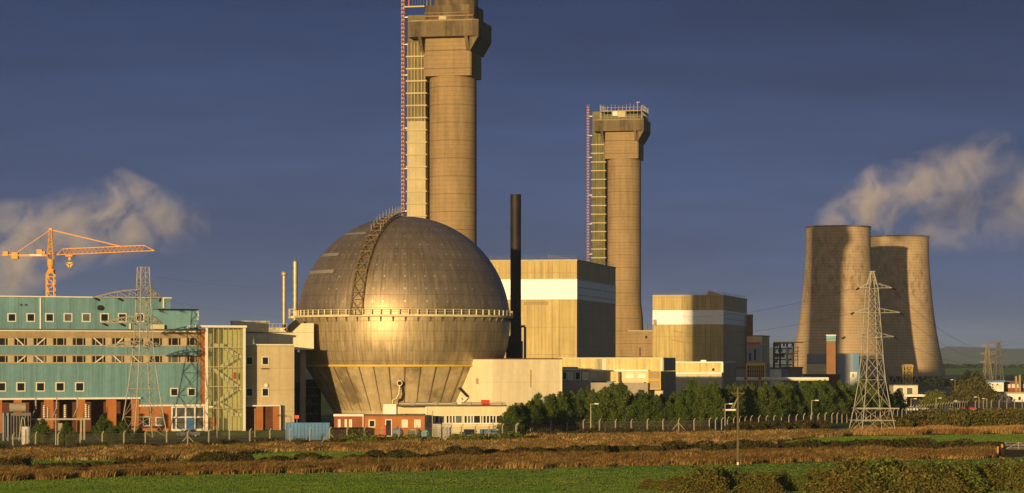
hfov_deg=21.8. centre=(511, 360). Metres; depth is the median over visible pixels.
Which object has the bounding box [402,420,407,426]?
window
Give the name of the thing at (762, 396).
pine tree
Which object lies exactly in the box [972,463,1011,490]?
bush
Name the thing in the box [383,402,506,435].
workshop
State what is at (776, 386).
pine tree
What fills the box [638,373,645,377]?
window
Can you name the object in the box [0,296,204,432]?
office building
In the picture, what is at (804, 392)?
pine tree
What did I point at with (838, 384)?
pine tree
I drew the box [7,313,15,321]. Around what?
window
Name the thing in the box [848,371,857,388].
white tank house
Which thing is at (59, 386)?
window
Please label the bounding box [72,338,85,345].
window
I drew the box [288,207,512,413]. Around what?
dome reactor
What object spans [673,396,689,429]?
pine tree
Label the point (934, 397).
bush
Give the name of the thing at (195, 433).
parked car
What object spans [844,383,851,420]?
pine tree
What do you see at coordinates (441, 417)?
window
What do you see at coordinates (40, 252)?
tower crane
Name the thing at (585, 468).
field
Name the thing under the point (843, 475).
bush
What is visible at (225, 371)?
stair tower
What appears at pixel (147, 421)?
window
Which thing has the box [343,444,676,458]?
hedge
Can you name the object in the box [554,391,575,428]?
pine tree
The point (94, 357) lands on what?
window
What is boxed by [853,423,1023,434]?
long grass
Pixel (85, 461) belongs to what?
pasture strip
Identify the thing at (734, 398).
pine tree
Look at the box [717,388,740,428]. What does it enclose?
pine tree
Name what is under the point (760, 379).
pipe bridge
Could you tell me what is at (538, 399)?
pine tree
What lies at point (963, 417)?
hedge
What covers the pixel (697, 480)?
bush
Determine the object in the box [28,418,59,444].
pine tree
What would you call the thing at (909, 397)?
open canopy
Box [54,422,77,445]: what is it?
pine tree
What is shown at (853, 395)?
pine tree
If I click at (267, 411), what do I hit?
garage door
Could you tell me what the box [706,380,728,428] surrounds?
pine tree
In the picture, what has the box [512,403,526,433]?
pine tree
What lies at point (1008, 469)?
bush
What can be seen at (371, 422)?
window
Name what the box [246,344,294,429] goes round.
cream office block
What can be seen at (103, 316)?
window
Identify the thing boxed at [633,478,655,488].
bush
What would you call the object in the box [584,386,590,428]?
pine tree
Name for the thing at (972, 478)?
bush
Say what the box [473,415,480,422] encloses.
window
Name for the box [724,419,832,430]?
hedge
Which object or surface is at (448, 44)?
chimney
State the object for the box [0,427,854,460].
long grass
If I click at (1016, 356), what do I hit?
hills
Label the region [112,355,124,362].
window
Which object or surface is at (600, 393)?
pine tree
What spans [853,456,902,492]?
bush
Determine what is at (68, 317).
window
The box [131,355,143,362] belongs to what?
window
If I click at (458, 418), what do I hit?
window
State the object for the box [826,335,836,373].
brick tower
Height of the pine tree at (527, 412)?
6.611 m
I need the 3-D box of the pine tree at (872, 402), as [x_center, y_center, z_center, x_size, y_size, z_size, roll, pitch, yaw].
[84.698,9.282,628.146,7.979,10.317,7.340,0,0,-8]
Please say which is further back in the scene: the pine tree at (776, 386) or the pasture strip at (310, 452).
the pine tree at (776, 386)
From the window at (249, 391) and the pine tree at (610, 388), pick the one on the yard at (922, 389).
the pine tree at (610, 388)
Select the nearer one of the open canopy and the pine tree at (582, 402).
the pine tree at (582, 402)
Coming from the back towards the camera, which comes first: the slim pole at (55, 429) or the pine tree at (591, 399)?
the pine tree at (591, 399)
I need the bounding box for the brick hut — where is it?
[333,413,425,436]
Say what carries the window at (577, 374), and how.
in the glazed office
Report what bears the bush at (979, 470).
on the field
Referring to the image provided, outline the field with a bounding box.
[2,457,1023,492]
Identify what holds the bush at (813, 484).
on the field
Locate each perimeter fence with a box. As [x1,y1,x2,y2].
[4,423,517,444]
[517,408,907,433]
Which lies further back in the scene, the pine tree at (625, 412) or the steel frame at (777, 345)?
the steel frame at (777, 345)
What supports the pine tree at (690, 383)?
on the yard at (922, 389)
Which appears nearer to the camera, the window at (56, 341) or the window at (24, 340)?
the window at (24, 340)
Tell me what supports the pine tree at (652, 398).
on the yard at (922, 389)
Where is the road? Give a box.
[207,436,335,439]
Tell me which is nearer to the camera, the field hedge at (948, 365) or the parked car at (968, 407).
the parked car at (968, 407)
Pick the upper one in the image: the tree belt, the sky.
the sky
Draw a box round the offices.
[888,384,917,393]
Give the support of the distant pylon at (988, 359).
on the yard at (922, 389)
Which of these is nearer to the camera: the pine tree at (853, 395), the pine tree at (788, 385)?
the pine tree at (788, 385)
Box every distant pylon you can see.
[979,343,995,379]
[990,340,1006,379]
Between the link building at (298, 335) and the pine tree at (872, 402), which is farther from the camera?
the pine tree at (872, 402)
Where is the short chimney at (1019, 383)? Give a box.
[1019,375,1020,391]
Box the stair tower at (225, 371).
[187,325,246,430]
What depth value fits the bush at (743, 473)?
293.91 m
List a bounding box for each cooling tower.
[790,225,889,385]
[871,235,945,383]
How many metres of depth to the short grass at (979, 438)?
484.01 m
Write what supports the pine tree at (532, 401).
on the yard at (922, 389)
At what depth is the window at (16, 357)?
492.34 m
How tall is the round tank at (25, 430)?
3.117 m
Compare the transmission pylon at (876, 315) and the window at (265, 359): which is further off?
the transmission pylon at (876, 315)
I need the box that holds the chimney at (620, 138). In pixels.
[587,101,650,357]
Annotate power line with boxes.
[648,288,853,345]
[892,290,1015,363]
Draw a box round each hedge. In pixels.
[0,437,350,448]
[0,450,332,467]
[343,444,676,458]
[347,431,526,441]
[523,425,714,434]
[660,437,1003,450]
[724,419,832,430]
[871,407,1023,427]
[943,363,1023,368]
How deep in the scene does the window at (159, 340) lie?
503.53 m
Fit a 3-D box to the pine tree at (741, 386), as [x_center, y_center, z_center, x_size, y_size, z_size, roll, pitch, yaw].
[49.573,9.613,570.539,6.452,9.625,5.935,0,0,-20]
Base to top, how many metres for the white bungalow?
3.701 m
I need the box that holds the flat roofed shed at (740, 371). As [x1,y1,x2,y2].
[736,367,745,385]
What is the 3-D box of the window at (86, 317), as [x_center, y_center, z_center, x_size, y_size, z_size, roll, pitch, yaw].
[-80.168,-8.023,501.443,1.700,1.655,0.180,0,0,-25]
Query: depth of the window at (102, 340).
498.70 m
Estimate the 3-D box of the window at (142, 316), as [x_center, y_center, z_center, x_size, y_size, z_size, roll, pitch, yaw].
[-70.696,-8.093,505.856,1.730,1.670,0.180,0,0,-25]
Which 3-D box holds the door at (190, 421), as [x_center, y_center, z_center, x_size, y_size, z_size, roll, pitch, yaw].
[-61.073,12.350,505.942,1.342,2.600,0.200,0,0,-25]
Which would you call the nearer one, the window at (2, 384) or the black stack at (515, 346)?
the window at (2, 384)
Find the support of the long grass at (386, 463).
on the rough verge
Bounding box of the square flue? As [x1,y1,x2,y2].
[746,314,752,334]
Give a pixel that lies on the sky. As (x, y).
(232, 141)
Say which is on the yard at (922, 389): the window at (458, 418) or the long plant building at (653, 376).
the long plant building at (653, 376)
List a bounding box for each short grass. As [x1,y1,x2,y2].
[29,458,186,464]
[779,433,1023,442]
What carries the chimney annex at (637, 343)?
on the yard at (922, 389)
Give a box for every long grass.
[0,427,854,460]
[0,443,995,480]
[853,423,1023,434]
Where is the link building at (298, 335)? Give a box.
[230,319,313,421]
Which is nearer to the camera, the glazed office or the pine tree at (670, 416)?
the pine tree at (670, 416)
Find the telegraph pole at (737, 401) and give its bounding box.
[723,387,744,466]
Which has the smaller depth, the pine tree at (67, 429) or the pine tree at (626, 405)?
the pine tree at (67, 429)
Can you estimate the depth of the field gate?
419.97 m
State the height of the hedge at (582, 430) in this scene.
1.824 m
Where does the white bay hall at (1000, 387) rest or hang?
on the yard at (922, 389)
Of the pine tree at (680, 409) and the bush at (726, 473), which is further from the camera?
the pine tree at (680, 409)
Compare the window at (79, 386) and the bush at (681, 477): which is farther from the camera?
the window at (79, 386)
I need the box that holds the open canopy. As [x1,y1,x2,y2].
[902,394,924,403]
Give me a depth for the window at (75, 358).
497.05 m
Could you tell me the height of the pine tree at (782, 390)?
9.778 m
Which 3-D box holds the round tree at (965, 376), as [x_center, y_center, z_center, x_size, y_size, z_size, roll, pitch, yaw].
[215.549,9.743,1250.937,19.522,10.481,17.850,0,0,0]
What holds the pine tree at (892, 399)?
on the yard at (922, 389)
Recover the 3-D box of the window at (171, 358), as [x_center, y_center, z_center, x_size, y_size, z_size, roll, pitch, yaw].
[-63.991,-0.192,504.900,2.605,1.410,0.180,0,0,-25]
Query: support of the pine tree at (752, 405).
on the yard at (922, 389)
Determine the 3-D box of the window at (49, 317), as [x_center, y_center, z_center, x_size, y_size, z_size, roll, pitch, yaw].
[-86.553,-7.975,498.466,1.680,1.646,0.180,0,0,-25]
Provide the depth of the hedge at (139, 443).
431.46 m
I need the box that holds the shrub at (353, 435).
[335,428,372,440]
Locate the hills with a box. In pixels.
[769,346,1023,363]
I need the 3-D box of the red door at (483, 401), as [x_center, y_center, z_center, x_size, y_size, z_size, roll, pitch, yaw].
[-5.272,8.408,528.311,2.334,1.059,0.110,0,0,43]
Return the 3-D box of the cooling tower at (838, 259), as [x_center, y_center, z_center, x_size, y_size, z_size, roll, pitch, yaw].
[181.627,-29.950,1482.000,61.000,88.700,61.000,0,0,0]
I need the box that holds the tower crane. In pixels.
[2,228,154,295]
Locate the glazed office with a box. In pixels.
[562,367,613,428]
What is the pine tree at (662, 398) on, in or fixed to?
on the yard at (922, 389)
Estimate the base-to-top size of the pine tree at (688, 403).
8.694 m
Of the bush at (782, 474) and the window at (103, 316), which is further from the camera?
the window at (103, 316)
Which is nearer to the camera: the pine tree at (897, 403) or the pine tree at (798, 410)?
the pine tree at (798, 410)
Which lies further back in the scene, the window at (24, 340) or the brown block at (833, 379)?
the brown block at (833, 379)
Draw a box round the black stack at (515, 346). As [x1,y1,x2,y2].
[506,194,525,357]
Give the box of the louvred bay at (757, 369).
[746,363,769,393]
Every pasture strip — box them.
[28,458,189,463]
[252,451,365,460]
[784,434,1023,442]
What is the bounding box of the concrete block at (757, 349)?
[747,335,769,362]
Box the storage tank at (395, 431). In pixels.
[392,426,403,436]
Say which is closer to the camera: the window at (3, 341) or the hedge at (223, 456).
the hedge at (223, 456)
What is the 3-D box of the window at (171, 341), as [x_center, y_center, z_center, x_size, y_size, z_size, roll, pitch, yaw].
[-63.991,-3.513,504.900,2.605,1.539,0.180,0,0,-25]
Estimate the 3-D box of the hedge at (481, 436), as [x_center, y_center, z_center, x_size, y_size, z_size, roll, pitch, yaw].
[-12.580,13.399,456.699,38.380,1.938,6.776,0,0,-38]
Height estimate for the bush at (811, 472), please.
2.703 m
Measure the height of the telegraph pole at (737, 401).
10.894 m
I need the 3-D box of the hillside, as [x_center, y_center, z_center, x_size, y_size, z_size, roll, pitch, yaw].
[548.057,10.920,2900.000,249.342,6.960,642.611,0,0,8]
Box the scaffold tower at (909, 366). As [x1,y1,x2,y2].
[902,364,913,383]
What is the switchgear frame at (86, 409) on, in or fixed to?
on the ground at (327, 412)
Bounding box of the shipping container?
[285,422,329,439]
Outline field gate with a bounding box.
[1004,441,1023,449]
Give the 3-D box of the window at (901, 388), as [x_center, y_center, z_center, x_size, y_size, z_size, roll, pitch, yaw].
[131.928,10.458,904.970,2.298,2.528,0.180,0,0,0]
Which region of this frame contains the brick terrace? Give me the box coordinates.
[1004,381,1023,391]
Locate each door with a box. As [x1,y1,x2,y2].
[187,418,193,428]
[263,407,272,429]
[481,400,489,403]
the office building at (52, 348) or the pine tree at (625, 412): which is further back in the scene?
the pine tree at (625, 412)
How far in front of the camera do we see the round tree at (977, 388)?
877.12 m
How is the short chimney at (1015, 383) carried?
on the yard at (922, 389)
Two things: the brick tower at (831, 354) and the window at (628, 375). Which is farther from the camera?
the brick tower at (831, 354)
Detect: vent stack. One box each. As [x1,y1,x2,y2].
[281,271,286,326]
[293,257,299,386]
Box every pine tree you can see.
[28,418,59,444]
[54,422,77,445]
[90,414,114,441]
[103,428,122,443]
[114,420,133,442]
[132,427,148,441]
[495,405,524,433]
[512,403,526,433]
[519,402,534,431]
[524,401,544,428]
[530,398,546,429]
[532,392,545,428]
[541,394,563,428]
[543,393,562,430]
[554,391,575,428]
[566,390,585,430]
[574,399,589,427]
[575,388,586,428]
[580,388,606,429]
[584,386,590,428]
[596,385,622,430]
[598,390,608,429]
[606,381,638,427]
[606,383,627,427]
[616,387,629,427]
[627,393,640,428]
[633,389,661,429]
[641,393,658,428]
[650,395,667,427]
[659,393,666,427]
[664,399,679,429]
[666,392,676,427]
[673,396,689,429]
[676,389,685,428]
[676,389,710,427]
[683,377,706,428]
[689,383,718,429]
[699,382,713,426]
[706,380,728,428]
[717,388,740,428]
[725,386,746,422]
[726,383,746,423]
[739,383,751,421]
[740,383,764,421]
[750,383,756,420]
[751,387,776,421]
[757,382,775,420]
[765,386,791,420]
[768,382,795,420]
[772,382,785,420]
[783,382,796,422]
[787,388,804,422]
[794,381,812,419]
[795,381,819,418]
[810,381,828,419]
[811,380,838,419]
[822,380,837,418]
[825,385,849,421]
[834,380,841,420]
[836,385,856,421]
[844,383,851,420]
[849,386,869,419]
[852,376,881,419]
[859,378,885,419]
[876,386,888,414]
[885,389,898,414]
[885,394,898,414]
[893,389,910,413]
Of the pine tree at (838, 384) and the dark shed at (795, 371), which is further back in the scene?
the dark shed at (795, 371)
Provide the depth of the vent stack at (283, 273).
552.66 m
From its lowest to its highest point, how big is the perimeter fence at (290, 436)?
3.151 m
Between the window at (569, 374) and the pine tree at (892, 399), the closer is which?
the window at (569, 374)
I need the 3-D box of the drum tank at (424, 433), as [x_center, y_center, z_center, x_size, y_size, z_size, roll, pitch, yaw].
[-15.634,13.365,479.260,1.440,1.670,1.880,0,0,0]
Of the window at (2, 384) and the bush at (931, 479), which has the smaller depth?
the bush at (931, 479)
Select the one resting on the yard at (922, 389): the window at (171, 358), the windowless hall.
the windowless hall
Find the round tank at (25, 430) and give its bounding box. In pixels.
[21,426,30,444]
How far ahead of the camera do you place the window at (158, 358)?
503.41 m
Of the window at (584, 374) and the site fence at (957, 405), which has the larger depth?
the site fence at (957, 405)
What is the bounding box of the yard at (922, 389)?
[332,375,1023,439]
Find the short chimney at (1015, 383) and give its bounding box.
[1015,376,1016,391]
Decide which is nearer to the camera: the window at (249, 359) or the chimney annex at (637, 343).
the window at (249, 359)
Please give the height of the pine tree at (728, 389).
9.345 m
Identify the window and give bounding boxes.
[0,338,7,344]
[0,355,7,362]
[0,382,5,391]
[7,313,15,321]
[14,338,27,345]
[14,355,27,362]
[16,382,25,391]
[26,313,34,321]
[33,338,46,345]
[33,355,46,362]
[36,382,44,391]
[45,313,53,321]
[53,338,66,345]
[53,355,66,362]
[55,382,64,391]
[64,313,72,321]
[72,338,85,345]
[72,355,85,362]
[75,382,83,391]
[82,313,90,321]
[92,338,105,345]
[92,355,105,362]
[100,313,108,321]
[112,338,124,345]
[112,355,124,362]
[118,313,126,321]
[131,338,143,345]
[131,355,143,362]
[136,313,143,321]
[143,417,149,425]
[149,338,162,345]
[149,355,162,362]
[155,417,163,425]
[168,338,180,345]
[168,355,180,362]
[170,388,177,395]
[187,338,196,345]
[187,355,196,362]
[187,388,195,395]
[246,356,252,364]
[246,388,252,396]
[262,356,268,364]
[262,388,268,396]
[369,420,374,426]
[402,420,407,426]
[414,420,420,426]
[435,415,438,422]
[439,415,444,422]
[455,415,461,422]
[467,415,470,422]
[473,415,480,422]
[486,415,489,422]
[562,372,566,379]
[567,372,572,379]
[575,372,580,379]
[582,372,587,379]
[626,373,633,377]
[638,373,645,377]
[678,376,686,379]
[701,376,708,379]
[897,387,903,393]
[906,387,912,393]
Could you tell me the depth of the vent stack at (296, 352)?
552.51 m
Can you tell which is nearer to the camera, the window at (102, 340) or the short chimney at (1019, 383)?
the window at (102, 340)
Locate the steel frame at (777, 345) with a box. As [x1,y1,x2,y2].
[773,342,802,366]
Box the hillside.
[945,367,1023,374]
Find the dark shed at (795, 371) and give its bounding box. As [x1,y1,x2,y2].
[788,367,802,389]
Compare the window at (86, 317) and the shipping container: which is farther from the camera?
the window at (86, 317)
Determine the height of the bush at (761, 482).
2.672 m
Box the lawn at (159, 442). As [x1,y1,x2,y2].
[0,439,282,448]
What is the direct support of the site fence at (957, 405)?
on the yard at (922, 389)
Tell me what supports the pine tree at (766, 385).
on the yard at (922, 389)
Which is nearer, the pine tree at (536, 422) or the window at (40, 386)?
the window at (40, 386)
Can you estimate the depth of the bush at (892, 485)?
284.88 m
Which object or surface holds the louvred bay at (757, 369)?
on the yard at (922, 389)
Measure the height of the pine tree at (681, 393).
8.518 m
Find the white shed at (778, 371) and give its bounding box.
[770,367,787,388]
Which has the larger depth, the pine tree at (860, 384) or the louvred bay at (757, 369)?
the louvred bay at (757, 369)
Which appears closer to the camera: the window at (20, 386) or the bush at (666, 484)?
the bush at (666, 484)
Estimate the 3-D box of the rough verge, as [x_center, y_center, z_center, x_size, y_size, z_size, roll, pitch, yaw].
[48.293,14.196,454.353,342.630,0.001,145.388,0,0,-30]
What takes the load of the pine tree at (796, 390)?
on the yard at (922, 389)
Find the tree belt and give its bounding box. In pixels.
[920,376,1023,385]
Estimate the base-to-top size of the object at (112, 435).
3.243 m
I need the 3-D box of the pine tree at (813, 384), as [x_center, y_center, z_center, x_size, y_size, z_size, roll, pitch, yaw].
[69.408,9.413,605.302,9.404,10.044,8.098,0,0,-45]
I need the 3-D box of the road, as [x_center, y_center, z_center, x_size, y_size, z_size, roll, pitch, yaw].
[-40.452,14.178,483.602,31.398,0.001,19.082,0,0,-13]
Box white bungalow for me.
[995,392,1023,401]
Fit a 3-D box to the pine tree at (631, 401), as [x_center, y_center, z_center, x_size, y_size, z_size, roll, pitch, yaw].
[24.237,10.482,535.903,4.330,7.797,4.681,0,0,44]
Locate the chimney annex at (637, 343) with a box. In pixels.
[623,325,652,357]
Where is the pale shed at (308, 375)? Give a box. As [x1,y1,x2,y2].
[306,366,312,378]
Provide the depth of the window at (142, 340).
501.93 m
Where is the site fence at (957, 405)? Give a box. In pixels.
[909,399,1022,413]
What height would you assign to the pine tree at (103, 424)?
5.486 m
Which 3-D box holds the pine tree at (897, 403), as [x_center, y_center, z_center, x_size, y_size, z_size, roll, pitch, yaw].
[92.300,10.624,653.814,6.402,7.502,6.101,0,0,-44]
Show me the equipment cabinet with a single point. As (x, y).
(441, 430)
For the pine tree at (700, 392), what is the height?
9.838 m
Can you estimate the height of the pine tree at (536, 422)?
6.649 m
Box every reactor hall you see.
[490,255,615,357]
[652,290,746,366]
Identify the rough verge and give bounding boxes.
[31,429,1023,479]
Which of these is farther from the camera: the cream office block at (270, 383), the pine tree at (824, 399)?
the pine tree at (824, 399)
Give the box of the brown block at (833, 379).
[803,374,839,389]
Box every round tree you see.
[946,372,1009,402]
[950,370,986,389]
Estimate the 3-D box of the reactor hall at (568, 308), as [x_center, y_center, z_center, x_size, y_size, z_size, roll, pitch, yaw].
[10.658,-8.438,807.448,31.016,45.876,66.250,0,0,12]
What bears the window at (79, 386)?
in the office building at (52, 348)
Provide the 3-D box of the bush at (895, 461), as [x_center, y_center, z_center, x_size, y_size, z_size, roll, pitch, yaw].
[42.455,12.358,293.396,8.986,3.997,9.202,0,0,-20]
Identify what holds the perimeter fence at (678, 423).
on the yard at (922, 389)
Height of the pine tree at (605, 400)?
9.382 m
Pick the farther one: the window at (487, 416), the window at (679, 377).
the window at (679, 377)
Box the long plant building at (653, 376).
[562,358,675,427]
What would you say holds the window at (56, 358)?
in the office building at (52, 348)
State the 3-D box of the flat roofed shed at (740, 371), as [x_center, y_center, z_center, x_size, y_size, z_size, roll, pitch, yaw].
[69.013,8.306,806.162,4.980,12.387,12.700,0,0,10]
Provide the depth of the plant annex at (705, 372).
645.30 m
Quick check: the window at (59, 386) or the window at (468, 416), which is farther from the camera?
the window at (468, 416)
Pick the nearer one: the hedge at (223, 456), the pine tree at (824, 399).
the hedge at (223, 456)
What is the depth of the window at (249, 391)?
511.21 m
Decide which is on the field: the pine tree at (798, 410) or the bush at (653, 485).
the bush at (653, 485)
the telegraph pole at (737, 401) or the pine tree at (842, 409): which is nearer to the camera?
the telegraph pole at (737, 401)
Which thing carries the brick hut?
on the yard at (922, 389)
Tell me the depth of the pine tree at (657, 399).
535.92 m
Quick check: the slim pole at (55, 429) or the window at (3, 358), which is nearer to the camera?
the slim pole at (55, 429)
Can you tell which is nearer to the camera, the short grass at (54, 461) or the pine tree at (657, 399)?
the short grass at (54, 461)
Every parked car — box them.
[177,429,200,436]
[961,406,976,410]
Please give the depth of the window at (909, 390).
904.90 m
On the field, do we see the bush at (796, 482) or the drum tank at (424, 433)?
the bush at (796, 482)
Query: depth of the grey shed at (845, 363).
1121.09 m
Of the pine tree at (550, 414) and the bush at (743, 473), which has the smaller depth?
the bush at (743, 473)
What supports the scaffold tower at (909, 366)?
on the yard at (922, 389)
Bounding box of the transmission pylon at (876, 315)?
[842,271,903,429]
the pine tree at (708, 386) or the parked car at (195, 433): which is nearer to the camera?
the parked car at (195, 433)
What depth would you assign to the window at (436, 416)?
499.00 m
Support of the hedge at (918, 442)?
on the rough verge
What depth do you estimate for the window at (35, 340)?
493.91 m
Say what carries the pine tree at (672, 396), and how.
on the yard at (922, 389)
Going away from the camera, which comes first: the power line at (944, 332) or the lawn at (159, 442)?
the lawn at (159, 442)
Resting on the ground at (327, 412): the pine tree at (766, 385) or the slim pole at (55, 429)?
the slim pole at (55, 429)
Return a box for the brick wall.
[246,407,255,429]
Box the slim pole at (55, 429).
[55,414,56,444]
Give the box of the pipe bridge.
[736,377,828,386]
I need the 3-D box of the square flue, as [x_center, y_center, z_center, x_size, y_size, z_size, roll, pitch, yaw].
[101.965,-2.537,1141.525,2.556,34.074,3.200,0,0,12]
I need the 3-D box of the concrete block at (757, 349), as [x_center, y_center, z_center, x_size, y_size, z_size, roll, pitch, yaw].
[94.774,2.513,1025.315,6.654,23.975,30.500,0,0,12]
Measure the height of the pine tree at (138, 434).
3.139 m
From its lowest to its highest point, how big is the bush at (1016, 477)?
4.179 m
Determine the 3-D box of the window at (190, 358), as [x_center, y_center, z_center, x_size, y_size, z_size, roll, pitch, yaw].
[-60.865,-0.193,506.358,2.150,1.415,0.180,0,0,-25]
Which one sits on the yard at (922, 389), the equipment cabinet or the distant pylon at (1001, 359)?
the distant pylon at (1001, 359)
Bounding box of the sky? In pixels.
[0,0,1023,351]
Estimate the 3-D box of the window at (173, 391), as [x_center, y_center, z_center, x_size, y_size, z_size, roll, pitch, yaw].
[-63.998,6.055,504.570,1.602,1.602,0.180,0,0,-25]
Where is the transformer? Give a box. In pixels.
[2,403,30,440]
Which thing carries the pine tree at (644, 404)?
on the yard at (922, 389)
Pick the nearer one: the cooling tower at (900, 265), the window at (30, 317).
the window at (30, 317)
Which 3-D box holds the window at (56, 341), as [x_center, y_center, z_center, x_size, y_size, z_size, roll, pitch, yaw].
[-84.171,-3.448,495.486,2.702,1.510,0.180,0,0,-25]
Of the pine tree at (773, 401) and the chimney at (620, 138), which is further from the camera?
the chimney at (620, 138)
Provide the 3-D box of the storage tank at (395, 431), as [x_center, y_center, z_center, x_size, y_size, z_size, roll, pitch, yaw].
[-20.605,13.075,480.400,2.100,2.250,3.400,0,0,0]
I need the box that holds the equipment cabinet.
[433,424,451,439]
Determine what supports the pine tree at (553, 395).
on the yard at (922, 389)
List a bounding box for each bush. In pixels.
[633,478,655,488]
[643,480,663,489]
[654,475,682,491]
[666,464,736,492]
[670,470,691,490]
[708,465,747,488]
[729,470,789,492]
[733,467,754,478]
[764,468,790,483]
[778,473,810,490]
[798,463,839,491]
[802,455,896,492]
[802,466,824,480]
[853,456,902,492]
[866,455,910,470]
[884,464,915,491]
[888,458,996,492]
[914,389,954,406]
[924,458,1008,492]
[952,457,1002,489]
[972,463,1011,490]
[986,455,1021,490]
[994,457,1022,488]
[995,456,1023,491]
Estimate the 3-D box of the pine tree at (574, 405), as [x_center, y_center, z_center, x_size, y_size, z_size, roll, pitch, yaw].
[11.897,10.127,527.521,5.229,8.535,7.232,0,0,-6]
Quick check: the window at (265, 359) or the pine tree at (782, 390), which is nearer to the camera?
the window at (265, 359)
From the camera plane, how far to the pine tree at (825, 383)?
607.90 m
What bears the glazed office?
on the yard at (922, 389)
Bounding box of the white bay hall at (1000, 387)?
[987,380,1004,391]
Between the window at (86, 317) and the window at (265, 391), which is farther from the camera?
the window at (265, 391)
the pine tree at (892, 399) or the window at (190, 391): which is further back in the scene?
the pine tree at (892, 399)
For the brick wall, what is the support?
in the cream office block at (270, 383)
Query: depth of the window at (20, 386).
492.10 m
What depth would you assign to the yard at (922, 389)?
797.97 m
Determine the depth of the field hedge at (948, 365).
2853.88 m
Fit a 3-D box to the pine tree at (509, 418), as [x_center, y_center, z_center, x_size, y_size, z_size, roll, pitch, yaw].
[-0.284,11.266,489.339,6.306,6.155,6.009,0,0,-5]
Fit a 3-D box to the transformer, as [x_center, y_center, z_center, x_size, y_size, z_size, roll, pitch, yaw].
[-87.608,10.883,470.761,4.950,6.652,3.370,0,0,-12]
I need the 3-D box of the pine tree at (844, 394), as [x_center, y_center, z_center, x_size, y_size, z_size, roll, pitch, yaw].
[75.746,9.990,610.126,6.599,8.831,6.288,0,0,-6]
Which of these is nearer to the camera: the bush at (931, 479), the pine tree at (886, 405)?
the bush at (931, 479)
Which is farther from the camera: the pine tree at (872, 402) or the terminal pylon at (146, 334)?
the pine tree at (872, 402)
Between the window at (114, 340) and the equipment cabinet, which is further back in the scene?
the window at (114, 340)
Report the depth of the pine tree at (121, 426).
437.44 m
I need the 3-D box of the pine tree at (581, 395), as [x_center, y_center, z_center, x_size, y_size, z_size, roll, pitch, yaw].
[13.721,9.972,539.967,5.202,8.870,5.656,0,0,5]
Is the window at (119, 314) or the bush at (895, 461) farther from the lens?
the window at (119, 314)
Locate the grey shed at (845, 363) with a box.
[807,353,858,385]
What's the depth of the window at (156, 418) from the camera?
503.41 m
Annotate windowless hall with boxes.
[456,358,561,430]
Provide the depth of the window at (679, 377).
644.57 m
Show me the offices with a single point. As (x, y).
(908, 388)
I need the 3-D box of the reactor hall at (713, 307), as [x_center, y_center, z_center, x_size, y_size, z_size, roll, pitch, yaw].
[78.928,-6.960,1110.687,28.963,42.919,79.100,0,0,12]
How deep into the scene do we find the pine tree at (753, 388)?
574.77 m
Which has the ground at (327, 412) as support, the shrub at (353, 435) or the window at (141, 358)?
the shrub at (353, 435)
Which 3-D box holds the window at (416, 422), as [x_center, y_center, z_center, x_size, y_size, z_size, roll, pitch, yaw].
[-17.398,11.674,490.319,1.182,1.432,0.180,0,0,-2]
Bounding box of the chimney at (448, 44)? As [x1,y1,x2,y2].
[401,0,491,244]
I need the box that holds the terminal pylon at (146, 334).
[92,267,167,437]
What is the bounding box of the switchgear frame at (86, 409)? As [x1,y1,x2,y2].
[31,398,89,439]
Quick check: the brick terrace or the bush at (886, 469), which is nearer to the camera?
the bush at (886, 469)
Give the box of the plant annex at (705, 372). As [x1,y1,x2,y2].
[676,360,735,394]
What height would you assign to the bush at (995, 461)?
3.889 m
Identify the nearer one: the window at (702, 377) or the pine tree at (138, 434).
the pine tree at (138, 434)
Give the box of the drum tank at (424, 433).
[421,430,428,436]
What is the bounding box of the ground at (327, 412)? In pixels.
[0,364,1023,442]
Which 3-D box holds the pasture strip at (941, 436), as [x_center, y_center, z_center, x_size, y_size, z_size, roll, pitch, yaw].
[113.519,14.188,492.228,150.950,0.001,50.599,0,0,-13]
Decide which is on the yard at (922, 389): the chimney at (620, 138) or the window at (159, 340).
the chimney at (620, 138)
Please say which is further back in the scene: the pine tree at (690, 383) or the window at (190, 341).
the pine tree at (690, 383)
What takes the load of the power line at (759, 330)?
hanging from the transmission pylon at (876, 315)

